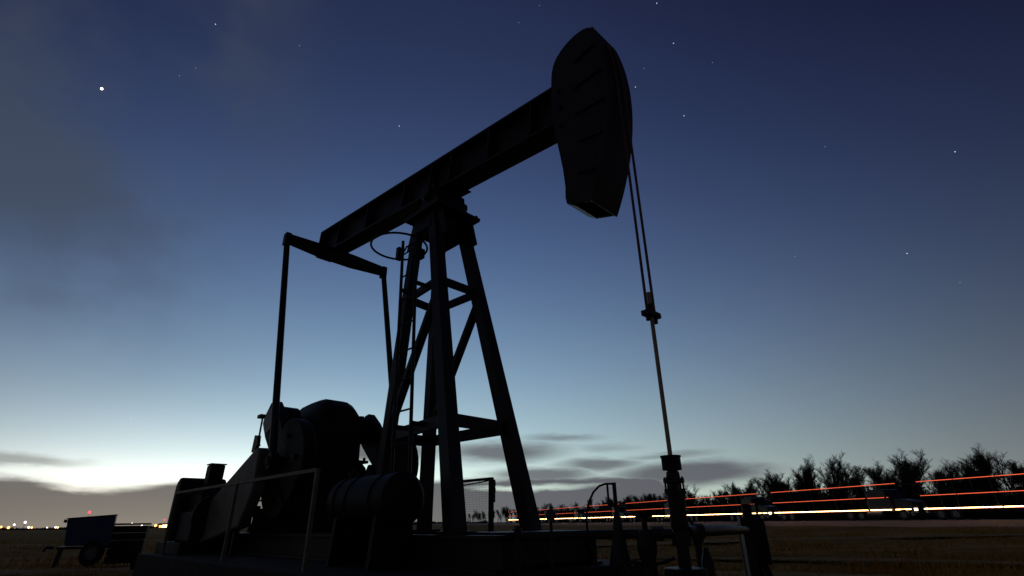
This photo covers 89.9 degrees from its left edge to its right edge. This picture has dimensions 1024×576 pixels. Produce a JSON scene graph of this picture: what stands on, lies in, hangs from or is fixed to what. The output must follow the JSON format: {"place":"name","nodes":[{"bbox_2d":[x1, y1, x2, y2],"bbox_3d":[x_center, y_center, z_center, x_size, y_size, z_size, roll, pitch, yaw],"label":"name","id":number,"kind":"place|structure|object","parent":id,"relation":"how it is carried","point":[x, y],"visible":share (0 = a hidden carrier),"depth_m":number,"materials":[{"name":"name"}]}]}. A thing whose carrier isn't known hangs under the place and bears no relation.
{"place":"outdoors","nodes":[
{"label":"outdoors","id":0,"kind":"place"},
{"bbox_2d":[0,567,133,574],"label":"dirt track","id":1,"kind":"structure","parent":0,"point":[40,571],"depth_m":9.37,"materials":[{"name":"brown soil"}]},
{"bbox_2d":[0,519,1023,575],"bbox_3d":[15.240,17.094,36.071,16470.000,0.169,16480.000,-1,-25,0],"label":"ground","id":2,"kind":"structure","parent":0,"point":[153,534],"depth_m":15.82,"materials":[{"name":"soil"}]},
{"bbox_2d":[42,514,117,567],"bbox_3d":[-9.242,5.384,10.944,1.124,0.997,0.769,14,-29,-30],"label":"tank cart","id":3,"kind":"object","parent":2,"relation":"on","point":[90,537],"visible":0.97,"depth_m":10.83,"materials":[{"name":"blue paint"}]},
{"bbox_2d":[103,523,151,563],"bbox_3d":[-8.700,5.764,11.605,0.700,0.795,0.680,13,-28,-27],"label":"slatted crate","id":4,"kind":"object","parent":2,"relation":"on","point":[126,547],"visible":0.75,"depth_m":11.37,"materials":[{"name":"black wood"}]},
{"bbox_2d":[157,523,166,528],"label":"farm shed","id":5,"kind":"structure","parent":2,"relation":"on","point":[162,525],"depth_m":231.28,"materials":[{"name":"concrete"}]},
{"bbox_2d":[0,521,487,529],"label":"distant hedge","id":6,"kind":"object","parent":2,"relation":"on","point":[150,526],"visible":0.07,"depth_m":310.72,"materials":[{"name":"black plant"}]},
{"bbox_2d":[467,498,612,522],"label":"distant wood","id":7,"kind":"object","parent":2,"relation":"on","point":[506,512],"visible":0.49,"depth_m":263.79,"materials":[{"name":"black plant"}]},
{"bbox_2d":[545,509,555,575],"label":"pressure gauge","id":8,"kind":"object","parent":2,"relation":"on","point":[550,515],"visible":1,"depth_m":3.92,"materials":[{"name":"black metal"}]},
{"bbox_2d":[586,482,632,575],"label":"hose riser","id":9,"kind":"object","parent":2,"relation":"on","point":[620,556],"visible":0.99,"depth_m":3.93,"materials":[{"name":"black metal"}]},
{"bbox_2d":[489,524,759,575],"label":"flow line","id":10,"kind":"object","parent":2,"relation":"on","point":[697,531],"visible":0.82,"depth_m":4.16,"materials":[{"name":"black metal"}]},
{"bbox_2d":[624,494,632,505],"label":"bare tree","id":11,"kind":"object","parent":2,"relation":"on","point":[630,498],"visible":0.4,"depth_m":141.96,"materials":[{"name":"black plant"}]},
{"bbox_2d":[632,494,644,504],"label":"bare tree","id":12,"kind":"object","parent":2,"relation":"on","point":[635,499],"visible":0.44,"depth_m":133.04,"materials":[{"name":"black plant"}]},
{"bbox_2d":[620,515,674,575],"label":"valve stand","id":13,"kind":"object","parent":2,"relation":"on","point":[646,542],"visible":1,"depth_m":3.81,"materials":[{"name":"black metal"}]},
{"bbox_2d":[641,493,656,515],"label":"bare tree","id":14,"kind":"object","parent":2,"relation":"on","point":[648,498],"visible":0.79,"depth_m":123.67,"materials":[{"name":"black plant"}]},
{"bbox_2d":[651,493,657,505],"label":"bare tree","id":15,"kind":"object","parent":2,"relation":"on","point":[654,497],"visible":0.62,"depth_m":129.07,"materials":[{"name":"black plant"}]},
{"bbox_2d":[660,455,708,575],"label":"wellhead","id":16,"kind":"object","parent":2,"relation":"on","point":[675,493],"visible":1,"depth_m":3.84,"materials":[{"name":"metal"}]},
{"bbox_2d":[687,516,703,566],"bbox_3d":[1.527,2.260,4.147,0.109,0.755,0.095,-1,-25,0],"label":"lever valve","id":17,"kind":"object","parent":2,"relation":"on","point":[698,547],"visible":0.42,"depth_m":4.18,"materials":[{"name":"black metal"}]},
{"bbox_2d":[685,484,706,505],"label":"bare tree","id":18,"kind":"object","parent":2,"relation":"on","point":[691,496],"visible":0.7,"depth_m":111.78,"materials":[{"name":"black plant"}]},
{"bbox_2d":[701,547,715,575],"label":"capped stub","id":19,"kind":"object","parent":2,"relation":"on","point":[707,562],"visible":0.86,"depth_m":3.76,"materials":[{"name":"black metal"}]},
{"bbox_2d":[703,495,713,505],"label":"bare tree","id":20,"kind":"object","parent":2,"relation":"on","point":[707,504],"visible":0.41,"depth_m":110.53,"materials":[{"name":"black plant"}]},
{"bbox_2d":[710,490,719,504],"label":"bare tree","id":21,"kind":"object","parent":2,"relation":"on","point":[715,499],"visible":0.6,"depth_m":109.10,"materials":[{"name":"black plant"}]},
{"bbox_2d":[711,488,722,503],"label":"bare tree","id":22,"kind":"object","parent":2,"relation":"on","point":[720,492],"visible":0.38,"depth_m":108.84,"materials":[{"name":"black plant"}]},
{"bbox_2d":[721,491,733,520],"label":"cedar tree","id":23,"kind":"object","parent":2,"relation":"on","point":[725,494],"visible":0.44,"depth_m":101.94,"materials":[{"name":"black plant"}]},
{"bbox_2d":[724,481,735,499],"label":"bare tree","id":24,"kind":"object","parent":2,"relation":"on","point":[732,489],"visible":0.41,"depth_m":102.12,"materials":[{"name":"black plant"}]},
{"bbox_2d":[729,487,748,506],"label":"bare tree","id":25,"kind":"object","parent":2,"relation":"on","point":[735,493],"visible":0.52,"depth_m":97.84,"materials":[{"name":"black plant"}]},
{"bbox_2d":[730,478,755,498],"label":"bare tree","id":26,"kind":"object","parent":2,"relation":"on","point":[750,484],"visible":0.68,"depth_m":97.59,"materials":[{"name":"black plant"}]},
{"bbox_2d":[737,504,773,575],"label":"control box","id":27,"kind":"object","parent":2,"relation":"on","point":[757,527],"visible":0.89,"depth_m":6.42,"materials":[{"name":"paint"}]},
{"bbox_2d":[751,474,769,499],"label":"bare tree","id":28,"kind":"object","parent":2,"relation":"on","point":[762,486],"visible":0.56,"depth_m":97.23,"materials":[{"name":"black plant"}]},
{"bbox_2d":[764,469,783,495],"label":"bare tree","id":29,"kind":"object","parent":2,"relation":"on","point":[771,477],"visible":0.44,"depth_m":94.72,"materials":[{"name":"black plant"}]},
{"bbox_2d":[758,475,798,507],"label":"bare tree","id":30,"kind":"object","parent":2,"relation":"on","point":[776,488],"visible":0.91,"depth_m":86.62,"materials":[{"name":"black plant"}]},
{"bbox_2d":[538,474,1023,522],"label":"brush","id":31,"kind":"object","parent":2,"relation":"on","point":[988,500],"visible":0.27,"depth_m":77.46,"materials":[{"name":"black plant"}]},
{"bbox_2d":[775,482,791,520],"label":"cedar tree","id":32,"kind":"object","parent":2,"relation":"on","point":[778,500],"visible":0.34,"depth_m":87.30,"materials":[{"name":"black plant"}]},
{"bbox_2d":[776,475,792,501],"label":"bare tree","id":33,"kind":"object","parent":2,"relation":"on","point":[786,482],"visible":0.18,"depth_m":92.15,"materials":[{"name":"black plant"}]},
{"bbox_2d":[790,466,801,494],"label":"bare tree","id":34,"kind":"object","parent":2,"relation":"on","point":[796,479],"visible":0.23,"depth_m":90.89,"materials":[{"name":"black plant"}]},
{"bbox_2d":[789,481,803,497],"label":"bare tree","id":35,"kind":"object","parent":2,"relation":"on","point":[795,486],"visible":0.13,"depth_m":89.98,"materials":[{"name":"black plant"}]},
{"bbox_2d":[794,468,813,497],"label":"bare tree","id":36,"kind":"object","parent":2,"relation":"on","point":[796,475],"visible":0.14,"depth_m":86.88,"materials":[{"name":"black plant"}]},
{"bbox_2d":[796,473,817,499],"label":"bare tree","id":37,"kind":"object","parent":2,"relation":"on","point":[800,482],"visible":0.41,"depth_m":85.19,"materials":[{"name":"black plant"}]},
{"bbox_2d":[797,454,822,492],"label":"bare tree","id":38,"kind":"object","parent":2,"relation":"on","point":[810,476],"visible":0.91,"depth_m":85.16,"materials":[{"name":"black plant"}]},
{"bbox_2d":[812,458,842,491],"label":"bare tree","id":39,"kind":"object","parent":2,"relation":"on","point":[829,474],"visible":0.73,"depth_m":83.07,"materials":[{"name":"black plant"}]},
{"bbox_2d":[828,451,866,504],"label":"bare tree","id":40,"kind":"object","parent":2,"relation":"on","point":[846,476],"visible":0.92,"depth_m":76.80,"materials":[{"name":"black plant"}]},
{"bbox_2d":[843,465,865,484],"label":"bare tree","id":41,"kind":"object","parent":2,"relation":"on","point":[857,471],"visible":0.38,"depth_m":81.06,"materials":[{"name":"black plant"}]},
{"bbox_2d":[848,477,863,519],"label":"cedar tree","id":42,"kind":"object","parent":2,"relation":"on","point":[855,484],"visible":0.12,"depth_m":79.21,"materials":[{"name":"black plant"}]},
{"bbox_2d":[856,466,896,488],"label":"bare tree","id":43,"kind":"object","parent":2,"relation":"on","point":[878,478],"visible":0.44,"depth_m":75.45,"materials":[{"name":"black plant"}]},
{"bbox_2d":[864,458,892,519],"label":"bare tree","id":44,"kind":"object","parent":2,"relation":"on","point":[876,473],"visible":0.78,"depth_m":76.26,"materials":[{"name":"black plant"}]},
{"bbox_2d":[867,466,902,488],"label":"bare tree","id":45,"kind":"object","parent":2,"relation":"on","point":[886,471],"visible":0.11,"depth_m":77.85,"materials":[{"name":"black plant"}]},
{"bbox_2d":[887,457,915,485],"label":"bare tree","id":46,"kind":"object","parent":2,"relation":"on","point":[891,459],"visible":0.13,"depth_m":75.06,"materials":[{"name":"black plant"}]},
{"bbox_2d":[883,448,930,498],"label":"bare tree","id":47,"kind":"object","parent":2,"relation":"on","point":[915,475],"visible":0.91,"depth_m":69.09,"materials":[{"name":"black plant"}]},
{"bbox_2d":[889,454,929,485],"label":"bare tree","id":48,"kind":"object","parent":2,"relation":"on","point":[900,467],"visible":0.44,"depth_m":71.64,"materials":[{"name":"black plant"}]},
{"bbox_2d":[908,485,935,519],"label":"cedar tree","id":49,"kind":"object","parent":2,"relation":"on","point":[916,492],"visible":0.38,"depth_m":67.15,"materials":[{"name":"black plant"}]},
{"bbox_2d":[921,468,952,496],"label":"bare tree","id":50,"kind":"object","parent":2,"relation":"on","point":[931,484],"visible":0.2,"depth_m":66.81,"materials":[{"name":"black plant"}]},
{"bbox_2d":[926,470,951,518],"bbox_3d":[53.361,25.562,63.174,2.180,6.483,3.026,-8,-26,16],"label":"bare tree","id":51,"kind":"object","parent":2,"relation":"on","point":[938,476],"visible":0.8,"depth_m":63.60,"materials":[{"name":"black plant"}]},
{"bbox_2d":[925,470,962,493],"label":"bare tree","id":52,"kind":"object","parent":2,"relation":"on","point":[942,476],"visible":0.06,"depth_m":65.80,"materials":[{"name":"black plant"}]},
{"bbox_2d":[940,462,962,485],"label":"bare tree","id":53,"kind":"object","parent":2,"relation":"on","point":[950,469],"visible":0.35,"depth_m":66.12,"materials":[{"name":"black plant"}]},
{"bbox_2d":[939,457,975,486],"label":"bare tree","id":54,"kind":"object","parent":2,"relation":"on","point":[958,469],"visible":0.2,"depth_m":66.74,"materials":[{"name":"black plant"}]},
{"bbox_2d":[945,475,969,518],"bbox_3d":[55.050,25.945,63.006,2.784,5.657,3.338,5,-25,-12],"label":"cedar tree","id":55,"kind":"object","parent":2,"relation":"on","point":[956,482],"visible":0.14,"depth_m":63.49,"materials":[{"name":"black plant"}]},
{"bbox_2d":[961,468,989,518],"bbox_3d":[56.331,25.016,61.983,3.407,6.501,4.174,8,-26,-19],"label":"cedar tree","id":56,"kind":"object","parent":2,"relation":"on","point":[972,481],"visible":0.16,"depth_m":62.80,"materials":[{"name":"black plant"}]},
{"bbox_2d":[956,459,996,489],"bbox_3d":[57.225,24.514,62.313,4.092,7.628,2.677,-22,-32,38],"label":"bare tree","id":57,"kind":"object","parent":2,"relation":"on","point":[966,465],"visible":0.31,"depth_m":63.74,"materials":[{"name":"black plant"}]},
{"bbox_2d":[957,452,1004,494],"bbox_3d":[55.123,22.919,59.211,4.190,8.027,3.176,13,-28,-28],"label":"bare tree","id":58,"kind":"object","parent":2,"relation":"on","point":[985,471],"visible":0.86,"depth_m":59.85,"materials":[{"name":"black plant"}]},
{"bbox_2d":[967,442,1001,496],"bbox_3d":[56.699,23.151,60.930,4.248,9.014,2.950,13,-28,-28],"label":"bare tree","id":59,"kind":"object","parent":2,"relation":"on","point":[978,450],"visible":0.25,"depth_m":61.41,"materials":[{"name":"black plant"}]},
{"bbox_2d":[964,450,1023,494],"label":"bare tree","id":60,"kind":"object","parent":2,"relation":"on","point":[1003,480],"visible":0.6,"depth_m":60.60,"materials":[{"name":"black plant"}]},
{"bbox_2d":[1007,459,1023,487],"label":"bare tree","id":61,"kind":"object","parent":2,"relation":"on","point":[1015,468],"visible":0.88,"depth_m":58.93,"materials":[{"name":"plant"}]},
{"bbox_2d":[1010,471,1023,516],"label":"cedar tree","id":62,"kind":"object","parent":2,"relation":"on","point":[1017,480],"visible":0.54,"depth_m":58.31,"materials":[{"name":"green plant"}]},
{"bbox_3d":[-2.304,3.704,6.644,2.920,0.400,7.550,22,-33,-40],"label":"concrete pad","id":63,"kind":"object","parent":2,"relation":"on","visible":0},
{"bbox_2d":[154,463,230,554],"bbox_3d":[-5.073,3.626,8.466,0.840,1.325,1.340,22,-33,-40],"label":"pump engine","id":64,"kind":"object","parent":63,"relation":"on","point":[188,525],"visible":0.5,"depth_m":8.16,"materials":[{"name":"paint"}]},
{"bbox_2d":[160,468,320,571],"bbox_3d":[-3.245,2.998,6.609,0.936,0.879,4.860,22,-33,-40],"label":"guard railing","id":65,"kind":"object","parent":63,"relation":"on","point":[316,471],"visible":0.84,"depth_m":5.94,"materials":[{"name":"black metal"}]},
{"bbox_2d":[325,467,423,570],"bbox_3d":[-1.411,2.272,5.185,0.514,0.970,1.208,22,-33,-40],"label":"fuel tank","id":66,"kind":"object","parent":63,"relation":"on","point":[384,510],"visible":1,"depth_m":4.92,"materials":[{"name":"metal"}]},
{"bbox_2d":[199,27,671,574],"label":"pumpjack","id":67,"kind":"object","parent":63,"relation":"on","point":[579,111],"visible":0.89,"depth_m":6.68,"materials":[{"name":"black metal"}]},
{"bbox_2d":[463,477,495,531],"bbox_3d":[-0.534,3.089,6.955,0.068,0.932,0.900,22,-33,-40],"label":"guard","id":68,"kind":"object","parent":63,"relation":"on","point":[491,482],"visible":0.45,"depth_m":6.84,"materials":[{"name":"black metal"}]},
{"bbox_2d":[0,0,1023,528],"label":"sky","id":69,"kind":"structure","parent":0,"point":[787,180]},
{"bbox_2d":[432,519,1023,526],"bbox_3d":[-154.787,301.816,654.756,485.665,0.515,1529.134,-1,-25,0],"label":"road embankment","id":70,"kind":"structure","parent":0,"point":[964,523],"depth_m":48.00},
{"bbox_2d":[467,519,1023,523],"bbox_3d":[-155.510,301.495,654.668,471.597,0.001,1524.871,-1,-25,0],"label":"road","id":71,"kind":"structure","parent":0,"point":[841,520],"depth_m":54.98,"materials":[{"name":"black asphalt"}]},
{"bbox_2d":[538,509,557,522],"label":"car transporter","id":72,"kind":"object","parent":71,"relation":"on","point":[543,520],"visible":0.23,"depth_m":140.24,"materials":[{"name":"paint"}]},
{"bbox_2d":[553,507,589,522],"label":"car transporter","id":73,"kind":"object","parent":71,"relation":"on","point":[580,515],"visible":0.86,"depth_m":121.67,"materials":[{"name":"paint"}]},
{"bbox_2d":[584,504,631,522],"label":"car transporter","id":74,"kind":"object","parent":71,"relation":"on","point":[623,513],"visible":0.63,"depth_m":105.15,"materials":[{"name":"paint"}]},
{"bbox_2d":[626,500,690,521],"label":"car transporter","id":75,"kind":"object","parent":71,"relation":"on","point":[666,516],"visible":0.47,"depth_m":89.89,"materials":[{"name":"paint"}]},
{"bbox_2d":[686,493,781,521],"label":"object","id":76,"kind":"object","parent":71,"relation":"on","point":[761,508],"visible":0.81,"depth_m":70.12,"materials":[{"name":"paint"}]},
{"bbox_2d":[770,483,933,520],"bbox_3d":[36.992,24.292,57.568,2.840,3.380,18.140,6,-26,-15],"label":"car transporter","id":77,"kind":"object","parent":71,"relation":"on","point":[881,503],"visible":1,"depth_m":52.96,"materials":[{"name":"paint"}]},
{"bbox_2d":[916,473,1023,519],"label":"car transporter","id":78,"kind":"object","parent":71,"relation":"on","point":[959,513],"visible":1,"depth_m":45.47,"materials":[{"name":"black metal"}]},
{"bbox_2d":[658,571,891,575],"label":"dirt track","id":79,"kind":"structure","parent":0,"point":[775,574],"depth_m":7.07,"materials":[{"name":"brown soil"}]},
{"bbox_2d":[596,534,1023,545],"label":"dirt track","id":80,"kind":"structure","parent":0,"point":[666,543],"depth_m":19.59,"materials":[{"name":"brown soil"}]},
{"bbox_2d":[631,557,1023,563],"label":"dirt track","id":81,"kind":"structure","parent":0,"point":[861,559],"depth_m":9.43,"materials":[{"name":"brown soil"}]}
]}

